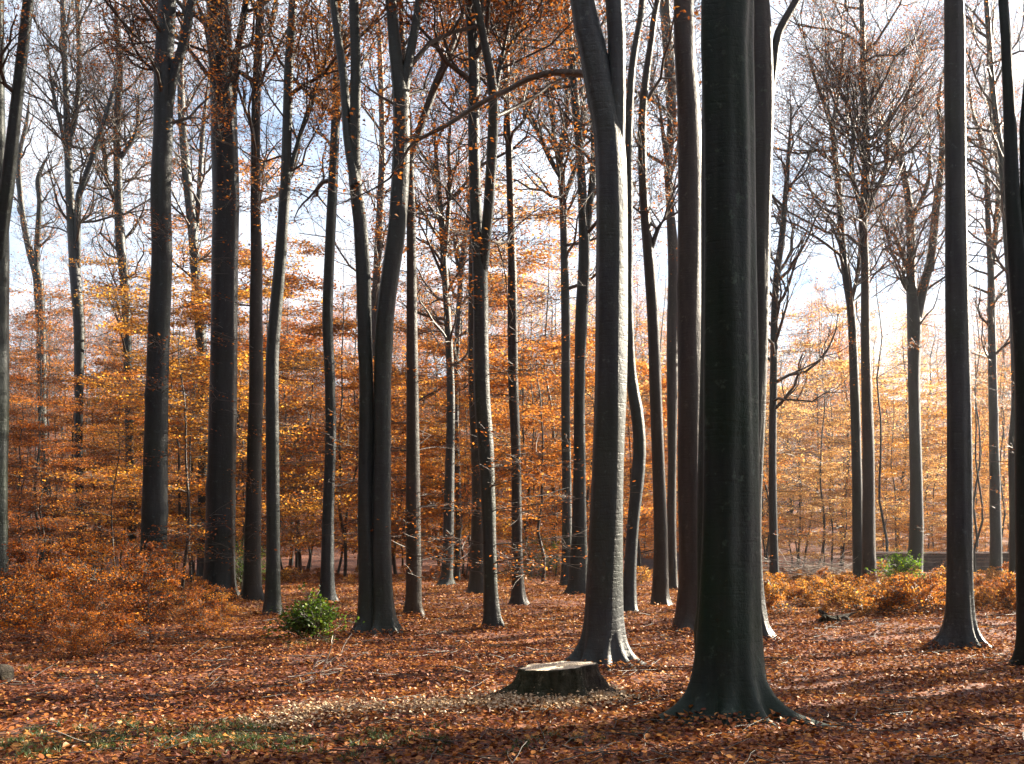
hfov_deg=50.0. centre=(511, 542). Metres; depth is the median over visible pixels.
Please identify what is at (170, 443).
slender beech
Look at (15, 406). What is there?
hillside beech
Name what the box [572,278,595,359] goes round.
hillside beech
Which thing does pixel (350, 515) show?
young beech
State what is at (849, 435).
slender beech
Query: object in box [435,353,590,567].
young beech
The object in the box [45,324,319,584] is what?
young beech
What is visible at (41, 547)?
beech sapling
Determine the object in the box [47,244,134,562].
slender beech
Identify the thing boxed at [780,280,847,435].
hillside beech
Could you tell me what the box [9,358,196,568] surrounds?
young beech
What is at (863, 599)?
beech seedling
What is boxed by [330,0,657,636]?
beech tree
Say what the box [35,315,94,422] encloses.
hillside beech
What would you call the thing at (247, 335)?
slender beech
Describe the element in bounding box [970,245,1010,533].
slender beech
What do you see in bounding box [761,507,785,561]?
young beech
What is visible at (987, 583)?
beech seedling
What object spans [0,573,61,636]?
beech sapling
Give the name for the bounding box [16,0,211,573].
beech tree
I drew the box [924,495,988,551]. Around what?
young beech
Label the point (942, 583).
beech seedling
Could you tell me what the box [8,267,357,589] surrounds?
young beech
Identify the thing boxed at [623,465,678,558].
young beech
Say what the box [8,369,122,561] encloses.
young beech
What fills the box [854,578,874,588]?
beech seedling
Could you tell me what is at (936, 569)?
beech seedling
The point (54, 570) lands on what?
beech sapling
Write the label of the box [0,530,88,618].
beech sapling
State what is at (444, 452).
slender beech
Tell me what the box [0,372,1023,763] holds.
ground
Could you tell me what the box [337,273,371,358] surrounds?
hillside beech
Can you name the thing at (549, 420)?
young beech
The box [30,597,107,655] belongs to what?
beech sapling
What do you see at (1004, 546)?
young beech
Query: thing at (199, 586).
beech sapling
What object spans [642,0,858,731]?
beech tree
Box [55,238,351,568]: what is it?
young beech
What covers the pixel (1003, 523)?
slender beech
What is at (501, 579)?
beech seedling
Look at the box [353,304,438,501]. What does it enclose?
hillside beech
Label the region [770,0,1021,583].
beech tree
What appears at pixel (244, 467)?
hillside beech
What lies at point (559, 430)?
slender beech
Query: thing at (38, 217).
beech tree
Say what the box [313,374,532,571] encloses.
young beech
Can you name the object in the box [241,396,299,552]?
hillside beech
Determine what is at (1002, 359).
slender beech
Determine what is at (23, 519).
young beech
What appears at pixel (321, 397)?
slender beech
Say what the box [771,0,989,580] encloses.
beech tree
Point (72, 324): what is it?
hillside beech
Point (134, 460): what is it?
hillside beech
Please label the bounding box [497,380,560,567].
slender beech
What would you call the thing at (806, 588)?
beech seedling
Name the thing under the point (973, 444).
hillside beech
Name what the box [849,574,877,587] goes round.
beech seedling
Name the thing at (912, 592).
beech seedling
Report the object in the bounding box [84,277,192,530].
slender beech
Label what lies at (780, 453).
slender beech
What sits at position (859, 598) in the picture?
beech seedling
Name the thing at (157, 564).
beech sapling
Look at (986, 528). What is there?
young beech
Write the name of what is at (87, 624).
beech sapling
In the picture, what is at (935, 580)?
beech seedling
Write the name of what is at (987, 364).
hillside beech
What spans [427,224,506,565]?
slender beech
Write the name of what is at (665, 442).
hillside beech
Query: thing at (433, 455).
young beech
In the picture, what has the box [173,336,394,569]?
young beech
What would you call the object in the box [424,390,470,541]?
hillside beech
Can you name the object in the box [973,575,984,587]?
beech seedling
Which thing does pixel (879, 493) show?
slender beech
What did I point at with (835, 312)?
hillside beech
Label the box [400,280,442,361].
hillside beech
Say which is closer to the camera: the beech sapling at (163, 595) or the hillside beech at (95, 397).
the beech sapling at (163, 595)
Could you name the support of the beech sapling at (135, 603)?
on the ground at (352, 560)
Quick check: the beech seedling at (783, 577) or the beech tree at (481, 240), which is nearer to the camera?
the beech tree at (481, 240)
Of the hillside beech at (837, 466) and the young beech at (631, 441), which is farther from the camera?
the hillside beech at (837, 466)
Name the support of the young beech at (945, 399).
on the ground at (352, 560)
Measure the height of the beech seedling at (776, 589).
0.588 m
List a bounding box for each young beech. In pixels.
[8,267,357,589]
[8,281,194,567]
[8,302,72,545]
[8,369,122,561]
[8,369,138,575]
[8,369,206,577]
[8,390,139,571]
[8,406,126,572]
[8,411,73,538]
[8,413,139,551]
[8,468,69,558]
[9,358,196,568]
[24,143,402,529]
[33,502,100,561]
[42,443,142,574]
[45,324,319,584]
[45,384,236,553]
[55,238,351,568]
[56,456,183,569]
[58,299,294,576]
[61,268,340,576]
[63,511,122,558]
[85,489,139,553]
[91,370,240,548]
[97,250,402,559]
[105,526,139,565]
[109,363,285,548]
[110,268,398,543]
[138,324,343,550]
[168,496,196,566]
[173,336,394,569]
[174,318,405,569]
[179,231,467,576]
[192,355,357,558]
[236,314,404,568]
[239,470,315,557]
[279,200,595,539]
[281,381,422,547]
[285,365,470,573]
[291,438,423,566]
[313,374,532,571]
[314,225,632,544]
[317,412,438,551]
[334,335,535,554]
[343,428,467,567]
[391,377,560,569]
[391,389,545,557]
[391,465,466,565]
[417,152,677,570]
[419,394,559,579]
[431,328,627,568]
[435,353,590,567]
[435,412,549,566]
[439,341,652,577]
[441,327,676,581]
[460,326,648,562]
[495,398,593,575]
[496,481,547,559]
[504,392,647,552]
[508,317,678,547]
[531,448,625,545]
[545,361,678,572]
[547,412,678,550]
[623,382,784,553]
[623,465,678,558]
[639,456,677,548]
[639,473,677,548]
[664,389,829,551]
[676,380,825,558]
[761,375,909,563]
[761,458,843,565]
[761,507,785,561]
[762,303,946,565]
[763,448,897,565]
[767,349,945,546]
[778,461,901,565]
[803,521,840,558]
[804,459,844,530]
[819,370,988,550]
[826,441,936,551]
[827,477,898,560]
[830,481,896,551]
[831,499,906,561]
[849,382,1008,548]
[875,400,1008,551]
[876,475,945,547]
[876,497,908,551]
[880,411,1008,549]
[901,382,1010,547]
[901,500,940,545]
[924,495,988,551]
[930,522,946,547]
[935,446,1008,550]
[935,506,1006,551]
[936,366,1010,520]
[942,493,988,551]
[945,481,1008,551]
[973,500,1008,551]
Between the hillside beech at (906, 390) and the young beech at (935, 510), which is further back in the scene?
the hillside beech at (906, 390)
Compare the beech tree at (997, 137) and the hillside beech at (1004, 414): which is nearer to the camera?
the beech tree at (997, 137)
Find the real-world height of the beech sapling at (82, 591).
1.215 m
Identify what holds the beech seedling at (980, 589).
on the ground at (352, 560)
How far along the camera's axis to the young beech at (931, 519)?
94.66 m
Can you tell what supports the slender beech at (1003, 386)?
on the ground at (352, 560)
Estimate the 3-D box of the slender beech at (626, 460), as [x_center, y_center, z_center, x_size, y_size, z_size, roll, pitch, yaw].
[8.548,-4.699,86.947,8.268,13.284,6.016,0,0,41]
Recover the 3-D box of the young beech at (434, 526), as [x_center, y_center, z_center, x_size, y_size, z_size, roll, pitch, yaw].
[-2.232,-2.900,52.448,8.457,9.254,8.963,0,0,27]
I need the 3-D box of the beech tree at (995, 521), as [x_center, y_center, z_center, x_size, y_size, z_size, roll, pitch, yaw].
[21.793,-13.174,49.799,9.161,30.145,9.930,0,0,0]
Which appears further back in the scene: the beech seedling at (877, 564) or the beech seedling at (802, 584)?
the beech seedling at (877, 564)
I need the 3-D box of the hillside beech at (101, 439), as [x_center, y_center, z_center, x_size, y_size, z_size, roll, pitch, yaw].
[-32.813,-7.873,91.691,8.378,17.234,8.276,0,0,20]
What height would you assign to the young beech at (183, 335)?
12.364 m
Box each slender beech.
[9,216,119,560]
[9,232,109,563]
[9,258,102,556]
[9,275,95,564]
[9,302,46,423]
[17,175,130,569]
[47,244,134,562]
[83,320,147,558]
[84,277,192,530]
[96,297,197,440]
[97,332,196,566]
[186,246,265,392]
[209,306,320,541]
[237,275,298,424]
[238,224,320,527]
[238,287,343,567]
[245,306,336,517]
[264,339,345,569]
[279,330,348,571]
[280,343,352,548]
[294,168,404,572]
[319,296,424,455]
[322,330,358,539]
[391,347,493,493]
[394,361,467,559]
[398,244,497,416]
[424,363,505,573]
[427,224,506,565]
[465,288,560,569]
[466,223,592,570]
[494,268,571,560]
[495,319,552,434]
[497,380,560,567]
[506,184,665,518]
[528,315,666,462]
[535,359,574,563]
[586,228,667,410]
[587,282,659,551]
[623,406,665,560]
[625,302,666,425]
[763,306,834,571]
[763,393,796,478]
[763,403,827,554]
[766,256,831,557]
[767,248,859,563]
[767,381,837,562]
[785,337,889,567]
[806,316,883,439]
[816,395,906,489]
[830,177,983,551]
[874,343,946,463]
[922,258,1010,571]
[930,197,1010,551]
[931,272,1010,538]
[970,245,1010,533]
[971,333,1010,475]
[977,286,1010,551]
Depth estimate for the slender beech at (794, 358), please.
71.62 m
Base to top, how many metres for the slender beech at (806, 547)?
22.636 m
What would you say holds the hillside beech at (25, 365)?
on the ground at (352, 560)
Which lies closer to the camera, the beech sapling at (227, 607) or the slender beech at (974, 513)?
the beech sapling at (227, 607)
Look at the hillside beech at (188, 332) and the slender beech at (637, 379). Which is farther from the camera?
the hillside beech at (188, 332)
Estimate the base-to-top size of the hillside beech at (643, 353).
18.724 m
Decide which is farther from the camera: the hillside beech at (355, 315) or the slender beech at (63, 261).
the hillside beech at (355, 315)
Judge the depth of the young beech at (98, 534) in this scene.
64.92 m
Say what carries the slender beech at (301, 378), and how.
on the ground at (352, 560)
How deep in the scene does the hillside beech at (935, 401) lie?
79.83 m
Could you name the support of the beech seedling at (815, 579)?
on the ground at (352, 560)
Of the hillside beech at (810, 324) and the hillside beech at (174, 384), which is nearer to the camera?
the hillside beech at (174, 384)
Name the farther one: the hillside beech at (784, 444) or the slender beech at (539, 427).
the hillside beech at (784, 444)
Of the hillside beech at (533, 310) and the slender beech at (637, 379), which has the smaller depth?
the slender beech at (637, 379)
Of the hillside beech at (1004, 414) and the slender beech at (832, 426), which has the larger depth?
the hillside beech at (1004, 414)
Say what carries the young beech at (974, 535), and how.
on the ground at (352, 560)
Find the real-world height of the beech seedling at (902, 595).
1.151 m
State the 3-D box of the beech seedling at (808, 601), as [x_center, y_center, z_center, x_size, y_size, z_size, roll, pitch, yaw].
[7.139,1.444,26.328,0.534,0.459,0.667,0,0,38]
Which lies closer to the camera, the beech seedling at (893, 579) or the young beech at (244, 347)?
the beech seedling at (893, 579)
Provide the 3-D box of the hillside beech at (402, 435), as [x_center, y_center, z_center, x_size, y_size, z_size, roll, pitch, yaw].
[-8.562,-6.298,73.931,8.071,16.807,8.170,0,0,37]
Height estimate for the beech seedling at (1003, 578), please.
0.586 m
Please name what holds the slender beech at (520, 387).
on the ground at (352, 560)
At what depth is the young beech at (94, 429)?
33.63 m
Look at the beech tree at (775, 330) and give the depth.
39.73 m
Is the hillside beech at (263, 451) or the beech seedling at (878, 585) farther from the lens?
the hillside beech at (263, 451)
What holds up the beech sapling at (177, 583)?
on the ground at (352, 560)
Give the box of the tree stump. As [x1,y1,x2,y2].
[479,661,640,705]
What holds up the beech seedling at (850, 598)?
on the ground at (352, 560)
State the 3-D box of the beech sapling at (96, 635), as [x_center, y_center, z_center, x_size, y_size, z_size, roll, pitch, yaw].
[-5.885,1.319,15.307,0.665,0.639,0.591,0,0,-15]
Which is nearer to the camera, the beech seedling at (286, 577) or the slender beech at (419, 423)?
the beech seedling at (286, 577)
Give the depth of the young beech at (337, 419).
72.34 m
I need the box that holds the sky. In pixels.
[4,0,1023,407]
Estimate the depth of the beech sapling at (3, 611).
14.55 m
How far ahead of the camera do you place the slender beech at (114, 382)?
83.50 m
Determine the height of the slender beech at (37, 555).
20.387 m
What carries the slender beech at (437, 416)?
on the ground at (352, 560)
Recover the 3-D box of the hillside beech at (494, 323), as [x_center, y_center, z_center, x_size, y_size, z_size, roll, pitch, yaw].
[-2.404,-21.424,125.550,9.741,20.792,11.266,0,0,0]
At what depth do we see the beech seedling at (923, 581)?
27.62 m
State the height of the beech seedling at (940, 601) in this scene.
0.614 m
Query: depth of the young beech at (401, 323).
49.41 m
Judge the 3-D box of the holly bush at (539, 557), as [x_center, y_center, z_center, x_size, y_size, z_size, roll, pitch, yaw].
[1.271,0.629,49.859,3.459,2.655,3.028,0,0,0]
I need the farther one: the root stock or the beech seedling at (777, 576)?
the beech seedling at (777, 576)
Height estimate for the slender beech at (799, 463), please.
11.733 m
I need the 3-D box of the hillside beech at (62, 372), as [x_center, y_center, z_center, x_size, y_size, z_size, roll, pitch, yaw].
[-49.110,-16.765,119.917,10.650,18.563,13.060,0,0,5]
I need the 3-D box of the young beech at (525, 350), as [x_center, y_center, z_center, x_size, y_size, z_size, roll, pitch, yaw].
[-2.474,-7.709,52.686,14.390,19.008,15.665,0,0,20]
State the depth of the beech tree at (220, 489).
30.25 m
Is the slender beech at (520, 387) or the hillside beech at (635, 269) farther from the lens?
the hillside beech at (635, 269)
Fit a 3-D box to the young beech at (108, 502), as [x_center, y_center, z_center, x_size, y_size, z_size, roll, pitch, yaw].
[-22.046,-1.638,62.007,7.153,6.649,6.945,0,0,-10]
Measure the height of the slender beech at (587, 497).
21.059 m
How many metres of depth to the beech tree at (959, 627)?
16.85 m
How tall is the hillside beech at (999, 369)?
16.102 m
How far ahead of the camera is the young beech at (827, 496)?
101.84 m
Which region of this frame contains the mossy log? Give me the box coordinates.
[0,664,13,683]
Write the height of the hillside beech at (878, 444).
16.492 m
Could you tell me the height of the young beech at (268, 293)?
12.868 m
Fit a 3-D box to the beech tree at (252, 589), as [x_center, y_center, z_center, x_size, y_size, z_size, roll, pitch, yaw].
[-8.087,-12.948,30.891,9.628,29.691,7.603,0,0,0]
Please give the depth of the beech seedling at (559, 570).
53.08 m
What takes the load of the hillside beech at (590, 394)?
on the ground at (352, 560)
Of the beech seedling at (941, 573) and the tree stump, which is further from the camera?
the beech seedling at (941, 573)
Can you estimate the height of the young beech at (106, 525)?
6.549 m
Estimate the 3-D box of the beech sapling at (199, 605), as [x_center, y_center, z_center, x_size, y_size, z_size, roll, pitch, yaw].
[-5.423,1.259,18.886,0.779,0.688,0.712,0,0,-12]
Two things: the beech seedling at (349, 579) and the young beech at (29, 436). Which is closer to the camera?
the beech seedling at (349, 579)
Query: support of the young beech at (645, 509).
on the ground at (352, 560)
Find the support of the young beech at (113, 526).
on the ground at (352, 560)
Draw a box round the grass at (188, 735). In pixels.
[0,638,657,763]
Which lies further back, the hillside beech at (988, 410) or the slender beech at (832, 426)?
the hillside beech at (988, 410)
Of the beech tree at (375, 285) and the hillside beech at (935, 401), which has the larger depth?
the hillside beech at (935, 401)
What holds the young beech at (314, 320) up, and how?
on the ground at (352, 560)
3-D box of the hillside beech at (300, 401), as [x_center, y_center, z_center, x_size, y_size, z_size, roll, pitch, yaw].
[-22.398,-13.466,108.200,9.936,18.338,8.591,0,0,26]
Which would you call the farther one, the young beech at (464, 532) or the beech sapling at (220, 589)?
the young beech at (464, 532)
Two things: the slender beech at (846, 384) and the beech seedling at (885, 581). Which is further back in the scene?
the slender beech at (846, 384)
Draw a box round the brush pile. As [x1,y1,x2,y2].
[761,541,907,580]
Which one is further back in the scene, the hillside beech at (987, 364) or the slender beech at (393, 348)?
the hillside beech at (987, 364)
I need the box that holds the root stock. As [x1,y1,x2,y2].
[818,609,856,622]
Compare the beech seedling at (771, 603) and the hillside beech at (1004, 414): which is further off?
the hillside beech at (1004, 414)
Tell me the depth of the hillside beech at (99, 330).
141.41 m
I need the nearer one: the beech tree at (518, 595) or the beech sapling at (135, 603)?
the beech sapling at (135, 603)
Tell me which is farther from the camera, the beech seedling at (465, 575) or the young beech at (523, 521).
the young beech at (523, 521)
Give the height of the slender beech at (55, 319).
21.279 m
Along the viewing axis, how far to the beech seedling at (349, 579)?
41.52 m
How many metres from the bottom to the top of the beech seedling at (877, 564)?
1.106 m
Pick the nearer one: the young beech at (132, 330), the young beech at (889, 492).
the young beech at (132, 330)
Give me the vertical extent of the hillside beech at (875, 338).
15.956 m
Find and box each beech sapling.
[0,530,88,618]
[0,534,90,605]
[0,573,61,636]
[0,578,20,646]
[3,559,75,631]
[9,551,93,624]
[10,552,42,599]
[10,556,86,611]
[10,580,66,624]
[25,534,98,615]
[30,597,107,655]
[36,619,92,659]
[50,578,134,636]
[51,558,150,633]
[58,603,105,647]
[59,613,104,655]
[66,567,95,609]
[67,615,111,654]
[69,527,127,607]
[77,542,124,602]
[90,570,148,627]
[91,595,135,646]
[101,547,197,642]
[108,575,167,625]
[110,539,184,625]
[118,562,162,611]
[127,557,177,618]
[135,548,190,605]
[137,587,172,616]
[163,565,219,620]
[167,566,186,601]
[172,582,233,631]
[176,597,218,633]
[179,573,218,608]
[184,578,210,602]
[200,591,241,632]
[208,582,245,610]
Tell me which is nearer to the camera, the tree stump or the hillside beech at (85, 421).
the tree stump
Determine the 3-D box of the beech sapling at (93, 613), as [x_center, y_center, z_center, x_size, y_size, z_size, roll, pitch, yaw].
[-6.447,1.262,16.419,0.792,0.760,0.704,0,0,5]
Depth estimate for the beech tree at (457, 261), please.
47.34 m
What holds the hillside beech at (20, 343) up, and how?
on the ground at (352, 560)
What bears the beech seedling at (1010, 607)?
on the ground at (352, 560)
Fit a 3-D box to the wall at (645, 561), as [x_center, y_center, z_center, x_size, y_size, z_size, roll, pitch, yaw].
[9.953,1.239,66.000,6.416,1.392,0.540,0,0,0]
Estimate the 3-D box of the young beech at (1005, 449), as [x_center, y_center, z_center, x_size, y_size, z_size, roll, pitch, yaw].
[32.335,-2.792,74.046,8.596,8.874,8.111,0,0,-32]
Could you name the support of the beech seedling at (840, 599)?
on the ground at (352, 560)
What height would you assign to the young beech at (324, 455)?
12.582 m
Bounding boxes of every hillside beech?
[8,330,64,564]
[8,347,73,538]
[9,311,37,412]
[9,347,63,493]
[10,303,55,463]
[18,301,105,460]
[18,371,90,513]
[23,271,71,370]
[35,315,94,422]
[52,380,135,511]
[55,299,91,383]
[62,318,140,490]
[63,345,134,498]
[67,317,136,427]
[70,305,135,407]
[88,275,143,380]
[88,353,139,538]
[97,412,141,555]
[102,365,197,528]
[130,270,178,348]
[132,337,192,494]
[142,335,209,525]
[170,300,210,383]
[238,297,247,363]
[238,386,281,562]
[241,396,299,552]
[243,280,316,378]
[262,336,337,565]
[263,269,305,371]
[263,300,324,428]
[280,310,324,466]
[286,294,319,411]
[299,315,357,514]
[305,380,353,446]
[308,290,350,367]
[321,389,405,534]
[335,266,396,364]
[336,331,436,543]
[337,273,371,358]
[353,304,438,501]
[391,329,442,497]
[392,307,419,413]
[400,267,465,390]
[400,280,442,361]
[400,358,469,491]
[418,335,444,445]
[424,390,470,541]
[451,301,467,360]
[461,268,520,382]
[488,320,535,502]
[489,273,535,357]
[493,276,548,419]
[497,285,533,349]
[504,326,550,443]
[506,418,560,525]
[517,263,558,376]
[518,257,647,521]
[521,326,647,505]
[528,260,589,380]
[537,332,626,484]
[560,276,592,330]
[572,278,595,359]
[574,253,595,373]
[626,303,666,444]
[626,306,677,465]
[631,371,677,501]
[633,261,660,354]
[633,290,666,413]
[647,362,678,535]
[658,278,667,361]
[761,360,827,562]
[763,336,812,538]
[766,350,834,517]
[779,276,832,395]
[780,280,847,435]
[784,291,888,508]
[795,334,907,565]
[798,319,859,435]
[806,259,860,396]
[816,393,887,548]
[821,321,875,435]
[830,368,909,533]
[833,367,903,490]
[836,307,974,549]
[846,348,930,479]
[848,314,897,427]
[878,272,942,393]
[882,310,944,424]
[884,389,946,531]
[892,370,1010,540]
[895,307,946,467]
[921,340,1009,516]
[923,311,945,408]
[927,374,986,504]
[970,304,1010,381]
[970,320,1010,469]
[971,275,1009,410]
[971,348,1009,502]
[972,357,1010,497]
[973,334,1010,429]
[997,350,1010,514]
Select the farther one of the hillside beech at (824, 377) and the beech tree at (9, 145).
the hillside beech at (824, 377)
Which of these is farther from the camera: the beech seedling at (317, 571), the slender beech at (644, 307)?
the slender beech at (644, 307)
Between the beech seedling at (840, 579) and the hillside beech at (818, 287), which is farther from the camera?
the hillside beech at (818, 287)
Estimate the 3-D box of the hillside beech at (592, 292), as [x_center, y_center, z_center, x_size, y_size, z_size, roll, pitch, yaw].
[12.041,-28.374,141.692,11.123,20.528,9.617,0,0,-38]
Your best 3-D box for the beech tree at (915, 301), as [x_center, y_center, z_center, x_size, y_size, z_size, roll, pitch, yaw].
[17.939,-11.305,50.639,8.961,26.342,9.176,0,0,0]
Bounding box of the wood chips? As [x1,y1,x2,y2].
[213,680,657,732]
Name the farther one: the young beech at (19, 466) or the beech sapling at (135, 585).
the young beech at (19, 466)
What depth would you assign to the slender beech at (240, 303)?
77.58 m
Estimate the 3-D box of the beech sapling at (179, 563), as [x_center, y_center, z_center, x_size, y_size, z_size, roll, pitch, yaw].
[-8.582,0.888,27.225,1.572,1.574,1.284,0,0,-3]
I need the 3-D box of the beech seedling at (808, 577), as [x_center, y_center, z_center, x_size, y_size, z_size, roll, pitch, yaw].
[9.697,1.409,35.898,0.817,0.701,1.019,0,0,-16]
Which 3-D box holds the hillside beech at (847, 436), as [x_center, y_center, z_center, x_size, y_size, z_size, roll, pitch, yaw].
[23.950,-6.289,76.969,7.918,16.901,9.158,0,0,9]
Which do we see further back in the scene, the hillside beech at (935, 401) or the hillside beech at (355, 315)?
the hillside beech at (355, 315)
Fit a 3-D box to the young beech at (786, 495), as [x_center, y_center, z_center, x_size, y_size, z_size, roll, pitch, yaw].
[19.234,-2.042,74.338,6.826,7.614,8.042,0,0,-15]
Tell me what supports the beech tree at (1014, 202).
on the ground at (352, 560)
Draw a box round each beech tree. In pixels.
[0,0,48,609]
[4,0,211,560]
[5,54,94,561]
[15,0,301,600]
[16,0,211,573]
[43,0,256,604]
[53,0,386,600]
[100,0,279,576]
[124,0,467,616]
[171,0,429,603]
[274,0,550,616]
[276,0,451,544]
[279,0,700,670]
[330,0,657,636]
[342,99,536,579]
[345,0,671,629]
[345,10,526,585]
[362,0,589,594]
[418,0,661,585]
[418,0,701,594]
[419,1,633,604]
[514,0,822,605]
[560,0,701,589]
[623,0,645,611]
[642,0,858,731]
[664,2,869,577]
[671,0,701,632]
[754,0,800,639]
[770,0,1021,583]
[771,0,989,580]
[812,0,1019,574]
[880,0,1023,578]
[882,0,1023,576]
[923,0,994,652]
[998,0,1023,667]
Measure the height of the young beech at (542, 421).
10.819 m
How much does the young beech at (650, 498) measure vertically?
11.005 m
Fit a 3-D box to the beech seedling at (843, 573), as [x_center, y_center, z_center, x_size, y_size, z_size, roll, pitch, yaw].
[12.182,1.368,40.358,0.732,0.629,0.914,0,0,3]
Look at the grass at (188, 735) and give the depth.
8.47 m
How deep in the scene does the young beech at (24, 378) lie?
61.04 m
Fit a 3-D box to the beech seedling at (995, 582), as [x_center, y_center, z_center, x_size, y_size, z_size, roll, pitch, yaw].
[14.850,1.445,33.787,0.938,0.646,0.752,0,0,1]
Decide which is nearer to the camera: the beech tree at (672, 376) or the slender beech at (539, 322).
the beech tree at (672, 376)
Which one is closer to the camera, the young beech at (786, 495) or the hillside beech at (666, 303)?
the young beech at (786, 495)
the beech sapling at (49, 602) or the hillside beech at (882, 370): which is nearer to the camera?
the beech sapling at (49, 602)
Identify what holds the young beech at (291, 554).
on the ground at (352, 560)
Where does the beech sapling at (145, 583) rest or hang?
on the ground at (352, 560)
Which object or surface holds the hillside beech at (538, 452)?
on the ground at (352, 560)
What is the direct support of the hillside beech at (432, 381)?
on the ground at (352, 560)
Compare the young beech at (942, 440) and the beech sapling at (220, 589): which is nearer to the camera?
the beech sapling at (220, 589)
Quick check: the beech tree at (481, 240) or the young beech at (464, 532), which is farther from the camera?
the young beech at (464, 532)
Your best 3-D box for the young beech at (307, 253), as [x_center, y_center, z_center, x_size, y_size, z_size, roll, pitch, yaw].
[-7.976,-6.379,48.543,12.343,16.304,13.437,0,0,-8]
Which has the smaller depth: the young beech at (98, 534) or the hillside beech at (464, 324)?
the young beech at (98, 534)
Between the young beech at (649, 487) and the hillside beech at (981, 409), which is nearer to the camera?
the young beech at (649, 487)
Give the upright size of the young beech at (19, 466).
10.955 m
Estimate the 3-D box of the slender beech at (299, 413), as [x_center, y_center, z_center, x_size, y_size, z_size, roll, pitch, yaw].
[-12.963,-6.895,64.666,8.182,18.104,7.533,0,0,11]
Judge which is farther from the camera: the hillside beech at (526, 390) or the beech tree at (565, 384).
the hillside beech at (526, 390)
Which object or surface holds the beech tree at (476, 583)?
on the ground at (352, 560)
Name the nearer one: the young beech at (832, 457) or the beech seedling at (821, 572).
the beech seedling at (821, 572)
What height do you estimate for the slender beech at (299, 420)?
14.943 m
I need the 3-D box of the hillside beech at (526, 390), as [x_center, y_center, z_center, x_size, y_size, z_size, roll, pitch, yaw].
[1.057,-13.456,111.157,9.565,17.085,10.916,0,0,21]
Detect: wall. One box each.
[636,552,678,569]
[876,552,1008,571]
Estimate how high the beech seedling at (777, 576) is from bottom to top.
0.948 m
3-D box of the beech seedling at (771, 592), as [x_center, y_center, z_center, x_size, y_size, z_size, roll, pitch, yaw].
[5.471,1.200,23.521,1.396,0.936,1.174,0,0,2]
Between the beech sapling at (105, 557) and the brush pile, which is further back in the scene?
the brush pile
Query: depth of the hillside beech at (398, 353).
125.36 m
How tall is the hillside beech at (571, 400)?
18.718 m
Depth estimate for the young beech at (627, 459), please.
56.82 m
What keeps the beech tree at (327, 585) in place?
on the ground at (352, 560)
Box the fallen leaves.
[0,572,1023,763]
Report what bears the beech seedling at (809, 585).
on the ground at (352, 560)
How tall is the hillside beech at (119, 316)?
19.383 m
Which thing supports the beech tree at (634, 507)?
on the ground at (352, 560)
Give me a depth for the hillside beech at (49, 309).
161.29 m
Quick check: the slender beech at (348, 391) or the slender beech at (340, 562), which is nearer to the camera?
the slender beech at (340, 562)
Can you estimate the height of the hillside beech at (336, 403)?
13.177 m
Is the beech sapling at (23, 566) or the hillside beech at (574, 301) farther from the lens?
the hillside beech at (574, 301)
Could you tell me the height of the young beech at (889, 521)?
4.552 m
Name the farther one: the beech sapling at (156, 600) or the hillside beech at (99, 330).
the hillside beech at (99, 330)
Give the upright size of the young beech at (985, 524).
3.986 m
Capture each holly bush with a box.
[201,540,265,589]
[261,582,364,641]
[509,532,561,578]
[866,549,927,583]
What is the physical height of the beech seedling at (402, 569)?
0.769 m
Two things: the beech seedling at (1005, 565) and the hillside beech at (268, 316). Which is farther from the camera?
the hillside beech at (268, 316)
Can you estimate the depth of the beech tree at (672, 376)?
38.07 m
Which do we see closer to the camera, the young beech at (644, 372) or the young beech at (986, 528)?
the young beech at (644, 372)
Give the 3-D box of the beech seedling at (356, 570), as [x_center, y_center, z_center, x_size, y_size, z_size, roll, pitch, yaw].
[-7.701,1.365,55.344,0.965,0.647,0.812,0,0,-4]
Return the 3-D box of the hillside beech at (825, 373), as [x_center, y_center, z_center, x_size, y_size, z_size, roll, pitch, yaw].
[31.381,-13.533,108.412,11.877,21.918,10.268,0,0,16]
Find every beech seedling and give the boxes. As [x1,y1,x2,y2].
[280,567,302,582]
[295,565,312,579]
[307,567,320,576]
[342,574,357,583]
[351,565,357,574]
[395,565,405,581]
[422,565,440,581]
[462,570,468,579]
[497,570,505,582]
[504,568,526,583]
[552,564,560,574]
[636,566,652,583]
[763,577,800,614]
[764,572,795,590]
[764,584,785,600]
[766,594,792,615]
[768,572,789,585]
[780,584,791,595]
[781,580,800,588]
[782,583,811,606]
[787,570,808,580]
[787,581,820,598]
[788,581,820,605]
[792,579,813,598]
[797,575,823,590]
[798,593,821,607]
[809,566,828,581]
[810,575,832,596]
[810,603,830,613]
[817,574,864,604]
[819,576,834,593]
[822,585,839,602]
[830,583,867,604]
[832,587,866,613]
[837,572,852,583]
[840,587,886,610]
[845,571,931,613]
[846,573,929,614]
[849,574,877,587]
[850,576,880,602]
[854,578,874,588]
[855,596,876,612]
[855,604,874,617]
[866,572,880,587]
[867,583,889,594]
[876,560,887,575]
[879,577,894,589]
[885,571,906,589]
[886,577,930,609]
[898,582,944,614]
[911,577,945,609]
[914,577,943,600]
[919,575,945,599]
[926,567,945,575]
[928,561,945,581]
[928,590,945,611]
[973,569,993,580]
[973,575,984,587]
[974,587,996,606]
[974,592,998,611]
[976,581,1001,594]
[977,587,997,601]
[979,581,1015,609]
[982,580,1005,591]
[984,561,1008,579]
[985,566,1003,584]
[992,583,1009,600]
[993,569,1015,597]
[993,571,1015,587]
[995,590,1015,610]
[997,573,1010,584]
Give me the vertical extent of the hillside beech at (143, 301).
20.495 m
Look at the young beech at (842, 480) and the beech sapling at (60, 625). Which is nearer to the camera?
the beech sapling at (60, 625)
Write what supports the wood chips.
on the ground at (352, 560)
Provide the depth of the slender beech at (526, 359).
83.47 m

